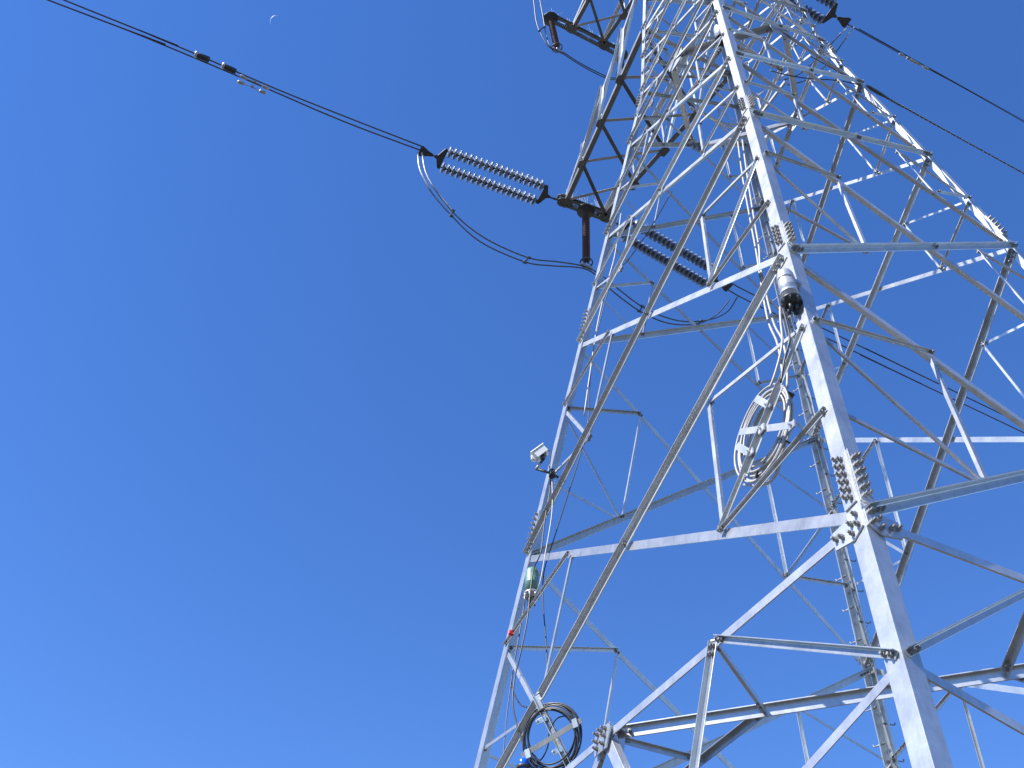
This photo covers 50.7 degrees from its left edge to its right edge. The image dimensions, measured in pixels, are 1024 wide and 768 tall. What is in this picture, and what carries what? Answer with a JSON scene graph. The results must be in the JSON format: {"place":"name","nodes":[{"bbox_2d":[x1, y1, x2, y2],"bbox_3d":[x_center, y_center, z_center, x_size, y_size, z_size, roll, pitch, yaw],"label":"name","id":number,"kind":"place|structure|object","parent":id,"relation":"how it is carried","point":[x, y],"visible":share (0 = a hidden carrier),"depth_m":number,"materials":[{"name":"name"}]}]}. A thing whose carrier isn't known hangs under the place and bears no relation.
{"place":"outdoors","nodes":[
{"label":"outdoors","id":0,"kind":"place"},
{"bbox_2d":[0,0,1023,767],"label":"sky","id":1,"kind":"structure","parent":0,"point":[272,418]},
{"label":"ground","id":2,"kind":"structure","parent":0,"visible":0},
{"bbox_2d":[474,0,1023,767],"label":"lattice tower","id":3,"kind":"structure","parent":2,"relation":"on","point":[908,682],"depth_m":12.31,"materials":[{"name":"metal"}]},
{"bbox_2d":[418,146,557,204],"bbox_3d":[-0.472,-4.469,23.218,3.213,0.317,0.669,18,-48,-15],"label":"insulator set","id":4,"kind":"object","parent":3,"relation":"attached to","point":[511,174],"visible":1,"depth_m":23.17,"materials":[{"name":"ceramic"}]},
{"bbox_2d":[47,0,426,152],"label":"conductor","id":5,"kind":"object","parent":4,"relation":"attached to","point":[154,40],"visible":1,"depth_m":21.33,"materials":[{"name":"metal"}]},
{"bbox_2d":[237,80,265,94],"bbox_3d":[-5.194,-5.930,21.613,0.589,0.131,0.072,22,-49,-18],"label":"vibration damper","id":6,"kind":"object","parent":5,"relation":"attached to","point":[251,86],"visible":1,"depth_m":21.61,"materials":[{"name":"metal"}]},
{"bbox_2d":[63,0,423,147],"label":"conductor","id":7,"kind":"object","parent":4,"relation":"attached to","point":[169,42],"visible":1,"depth_m":21.50,"materials":[{"name":"metal"}]},
{"bbox_2d":[194,51,209,61],"bbox_3d":[-6.069,-6.401,21.178,0.303,0.143,0.136,21,-49,-17],"label":"line weight","id":8,"kind":"object","parent":7,"relation":"attached to","point":[201,56],"visible":1,"depth_m":21.14,"materials":[{"name":"black metal"}]},
{"bbox_2d":[221,62,236,73],"bbox_3d":[-5.592,-6.229,21.363,0.300,0.142,0.136,25,-50,-21],"label":"line weight","id":9,"kind":"object","parent":7,"relation":"attached to","point":[228,68],"visible":1,"depth_m":21.32,"materials":[{"name":"black metal"}]},
{"bbox_2d":[240,74,268,89],"bbox_3d":[-5.120,-6.012,21.534,0.608,0.131,0.072,23,-49,-19],"label":"vibration damper","id":10,"kind":"object","parent":7,"relation":"attached to","point":[254,81],"visible":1,"depth_m":21.53,"materials":[{"name":"metal"}]},
{"bbox_2d":[503,670,512,752],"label":"cable","id":11,"kind":"object","parent":3,"relation":"attached to","point":[507,710],"visible":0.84,"depth_m":11.01,"materials":[{"name":"black rubber"}]},
{"bbox_2d":[508,629,513,636],"bbox_3d":[-0.013,2.737,11.844,0.066,0.097,0.046,21,-49,-17],"label":"red tape","id":12,"kind":"object","parent":3,"relation":"attached to","point":[510,632],"visible":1,"depth_m":11.84,"materials":[{"name":"red plastic"}]},
{"bbox_2d":[511,601,526,707],"bbox_3d":[0.078,2.807,11.391,0.143,1.652,0.617,4,-46,-2],"label":"cable","id":13,"kind":"object","parent":3,"relation":"attached to","point":[515,658],"visible":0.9,"depth_m":11.65,"materials":[{"name":"black rubber"}]},
{"bbox_2d":[512,479,550,748],"bbox_3d":[0.165,2.254,11.618,0.322,3.969,0.806,-12,-48,14],"label":"cable","id":14,"kind":"object","parent":3,"relation":"attached to","point":[527,621],"visible":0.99,"depth_m":11.46,"materials":[{"name":"black rubber"}]},
{"bbox_2d":[524,567,538,605],"bbox_3d":[0.223,2.263,12.096,0.177,0.472,0.179,4,-46,-2],"label":"splice closure","id":15,"kind":"object","parent":3,"relation":"attached to","point":[535,580],"visible":0.63,"depth_m":12.05,"materials":[{"name":"green paint"}]},
{"bbox_2d":[534,479,552,595],"bbox_3d":[0.415,1.671,12.397,0.164,1.895,0.319,-33,-55,29],"label":"cable","id":16,"kind":"object","parent":3,"relation":"attached to","point":[547,541],"visible":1,"depth_m":12.13,"materials":[{"name":"plastic"}]},
{"bbox_2d":[530,443,558,478],"bbox_3d":[0.359,0.931,13.069,0.357,0.662,0.482,-12,-48,14],"label":"monitoring camera","id":17,"kind":"object","parent":3,"relation":"attached to","point":[539,453],"visible":1,"depth_m":13.21,"materials":[{"name":"white paint"}]},
{"bbox_2d":[521,694,582,766],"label":"coil frame","id":18,"kind":"object","parent":3,"relation":"attached to","point":[555,735],"visible":1,"depth_m":9.80,"materials":[{"name":"metal"}]},
{"bbox_2d":[516,757,529,767],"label":"plastic cap","id":19,"kind":"object","parent":18,"relation":"attached to","point":[523,762],"visible":1,"depth_m":9.75,"materials":[{"name":"paint"}]},
{"bbox_2d":[522,702,581,767],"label":"cable coil","id":20,"kind":"object","parent":18,"relation":"hanging from","point":[577,739],"visible":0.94,"depth_m":9.85,"materials":[{"name":"black rubber"}]},
{"bbox_2d":[544,11,562,53],"bbox_3d":[1.028,-8.917,27.562,0.396,1.637,0.533,-36,-57,31],"label":"post insulator","id":21,"kind":"object","parent":3,"relation":"attached to","point":[550,19],"visible":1,"depth_m":27.68,"materials":[{"name":"ceramic"}]},
{"bbox_2d":[533,0,616,79],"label":"jumper loop","id":22,"kind":"object","parent":21,"relation":"hanging from","point":[569,57],"visible":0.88,"depth_m":27.23,"materials":[{"name":"metal"}]},
{"bbox_2d":[577,203,594,270],"bbox_3d":[1.599,-3.126,23.123,0.400,2.078,0.400,-12,-48,14],"label":"post insulator","id":23,"kind":"object","parent":3,"relation":"hanging from","point":[585,212],"visible":1,"depth_m":23.22,"materials":[{"name":"paint"}]},
{"bbox_2d":[417,151,737,325],"bbox_3d":[1.627,-2.741,22.944,8.059,2.607,0.259,21,-49,-17],"label":"jumper loop","id":24,"kind":"object","parent":23,"relation":"hanging from","point":[451,215],"visible":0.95,"depth_m":22.13,"materials":[{"name":"metal"}]},
{"bbox_2d":[583,209,621,415],"bbox_3d":[1.318,-1.151,15.386,0.716,4.647,0.158,2,-46,0],"label":"cable","id":25,"kind":"object","parent":3,"relation":"attached to","point":[598,322],"visible":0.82,"depth_m":15.10,"materials":[{"name":"grey plastic"}]},
{"bbox_2d":[542,191,671,666],"bbox_3d":[1.370,0.537,13.341,2.452,7.307,0.802,-25,-52,24],"label":"cable","id":26,"kind":"object","parent":3,"relation":"hanging from","point":[582,448],"visible":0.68,"depth_m":13.35,"materials":[{"name":"black rubber"}]},
{"bbox_2d":[613,49,627,79],"bbox_3d":[2.860,-8.345,28.308,0.400,1.254,0.400,-12,-48,14],"label":"post insulator","id":27,"kind":"object","parent":3,"relation":"attached to","point":[625,55],"visible":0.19,"depth_m":28.63,"materials":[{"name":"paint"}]},
{"bbox_2d":[616,219,732,291],"bbox_3d":[3.616,-2.921,24.493,3.297,0.394,0.669,24,-50,-20],"label":"insulator set","id":28,"kind":"object","parent":3,"relation":"attached to","point":[684,271],"visible":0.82,"depth_m":24.43,"materials":[{"name":"ceramic"}]},
{"bbox_2d":[731,283,1001,414],"bbox_3d":[35.423,10.367,35.190,69.203,1.289,0.066,22,-49,-18],"label":"conductor","id":29,"kind":"object","parent":28,"relation":"attached to","point":[884,357],"visible":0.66,"depth_m":26.28,"materials":[{"name":"metal"}]},
{"bbox_2d":[728,290,1023,432],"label":"conductor","id":30,"kind":"object","parent":28,"relation":"attached to","point":[893,370],"visible":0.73,"depth_m":26.54,"materials":[{"name":"metal"}]},
{"bbox_2d":[713,24,723,46],"bbox_3d":[3.365,-5.613,17.411,0.230,0.560,0.232,5,-46,-3],"label":"splice closure","id":31,"kind":"object","parent":3,"relation":"attached to","point":[717,33],"visible":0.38,"depth_m":17.33,"materials":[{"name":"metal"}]},
{"bbox_2d":[737,140,782,383],"bbox_3d":[2.447,-1.447,10.827,0.100,5.125,0.944,-19,-50,20],"label":"cable","id":32,"kind":"object","parent":3,"relation":"attached to","point":[764,301],"visible":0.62,"depth_m":10.56,"materials":[{"name":"grey plastic"}]},
{"bbox_2d":[734,383,794,483],"bbox_3d":[1.968,0.389,8.433,0.211,0.948,0.728,20,-49,-17],"label":"cable coil","id":33,"kind":"object","parent":3,"relation":"attached to","point":[757,474],"visible":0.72,"depth_m":8.29,"materials":[{"name":"grey metal"}]},
{"bbox_2d":[743,465,780,486],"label":"cable","id":34,"kind":"object","parent":33,"relation":"attached to","point":[771,479],"visible":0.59,"depth_m":8.09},
{"bbox_2d":[735,383,795,473],"bbox_3d":[1.905,0.289,8.245,0.176,0.815,0.799,19,-48,-16],"label":"coil frame","id":35,"kind":"object","parent":3,"relation":"attached to","point":[760,430],"visible":1,"depth_m":8.19,"materials":[{"name":"metal"}]},
{"bbox_2d":[742,139,788,388],"bbox_3d":[2.441,-1.421,10.698,0.098,5.033,0.919,-16,-49,17],"label":"cable","id":36,"kind":"object","parent":3,"relation":"attached to","point":[768,303],"visible":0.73,"depth_m":10.46,"materials":[{"name":"grey plastic"}]},
{"bbox_2d":[768,306,783,388],"bbox_3d":[2.110,-0.321,8.718,0.240,0.864,0.080,-21,-50,21],"label":"cable","id":37,"kind":"object","parent":3,"relation":"attached to","point":[781,349],"visible":0.99,"depth_m":8.59,"materials":[{"name":"grey plastic"}]},
{"bbox_2d":[777,272,804,297],"bbox_3d":[2.303,-0.789,8.943,0.207,0.230,0.150,21,-49,-17],"label":"mounting bracket","id":38,"kind":"object","parent":3,"relation":"attached to","point":[798,283],"visible":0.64,"depth_m":8.94,"materials":[{"name":"metal"}]},
{"bbox_2d":[777,268,802,314],"bbox_3d":[2.279,-0.760,8.906,0.169,0.501,0.170,4,-46,-2],"label":"splice closure","id":39,"kind":"object","parent":38,"relation":"attached to","point":[791,300],"visible":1,"depth_m":8.80,"materials":[{"name":"metal"}]},
{"bbox_2d":[780,307,790,382],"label":"cable","id":40,"kind":"object","parent":39,"relation":"hanging from","point":[788,345],"visible":0.95,"depth_m":8.50,"materials":[{"name":"black rubber"}]},
{"bbox_2d":[788,0,851,27],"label":"insulator set","id":41,"kind":"object","parent":3,"relation":"attached to","point":[818,17],"visible":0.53,"depth_m":24.30,"materials":[{"name":"ceramic"}]},
{"bbox_2d":[848,24,1023,120],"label":"conductor","id":42,"kind":"object","parent":41,"relation":"attached to","point":[930,68],"visible":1,"depth_m":25.05,"materials":[{"name":"metal"}]},
{"bbox_2d":[783,25,854,84],"bbox_3d":[6.412,-6.827,22.285,2.888,4.993,0.044,21,-49,-17],"label":"jumper loop","id":43,"kind":"object","parent":42,"relation":"hanging from","point":[849,33],"visible":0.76,"depth_m":22.97,"materials":[{"name":"metal"}]},
{"bbox_2d":[848,25,1023,121],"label":"conductor","id":44,"kind":"object","parent":41,"relation":"attached to","point":[931,70],"visible":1,"depth_m":25.11,"materials":[{"name":"metal"}]},
{"bbox_2d":[899,53,917,64],"bbox_3d":[9.120,-7.498,24.899,0.540,0.115,0.070,21,-49,-17],"label":"vibration damper","id":45,"kind":"object","parent":44,"relation":"attached to","point":[908,58],"visible":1,"depth_m":24.86,"materials":[{"name":"metal"}]},
{"bbox_2d":[909,58,928,69],"bbox_3d":[9.389,-7.393,24.977,0.540,0.115,0.070,21,-49,-17],"label":"vibration damper","id":46,"kind":"object","parent":44,"relation":"attached to","point":[913,61],"visible":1,"depth_m":24.96,"materials":[{"name":"metal"}]},
{"bbox_2d":[769,56,1023,173],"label":"fibre cable","id":47,"kind":"object","parent":3,"relation":"attached to","point":[876,91],"visible":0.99,"depth_m":17.41,"materials":[{"name":"metal"}]}
]}

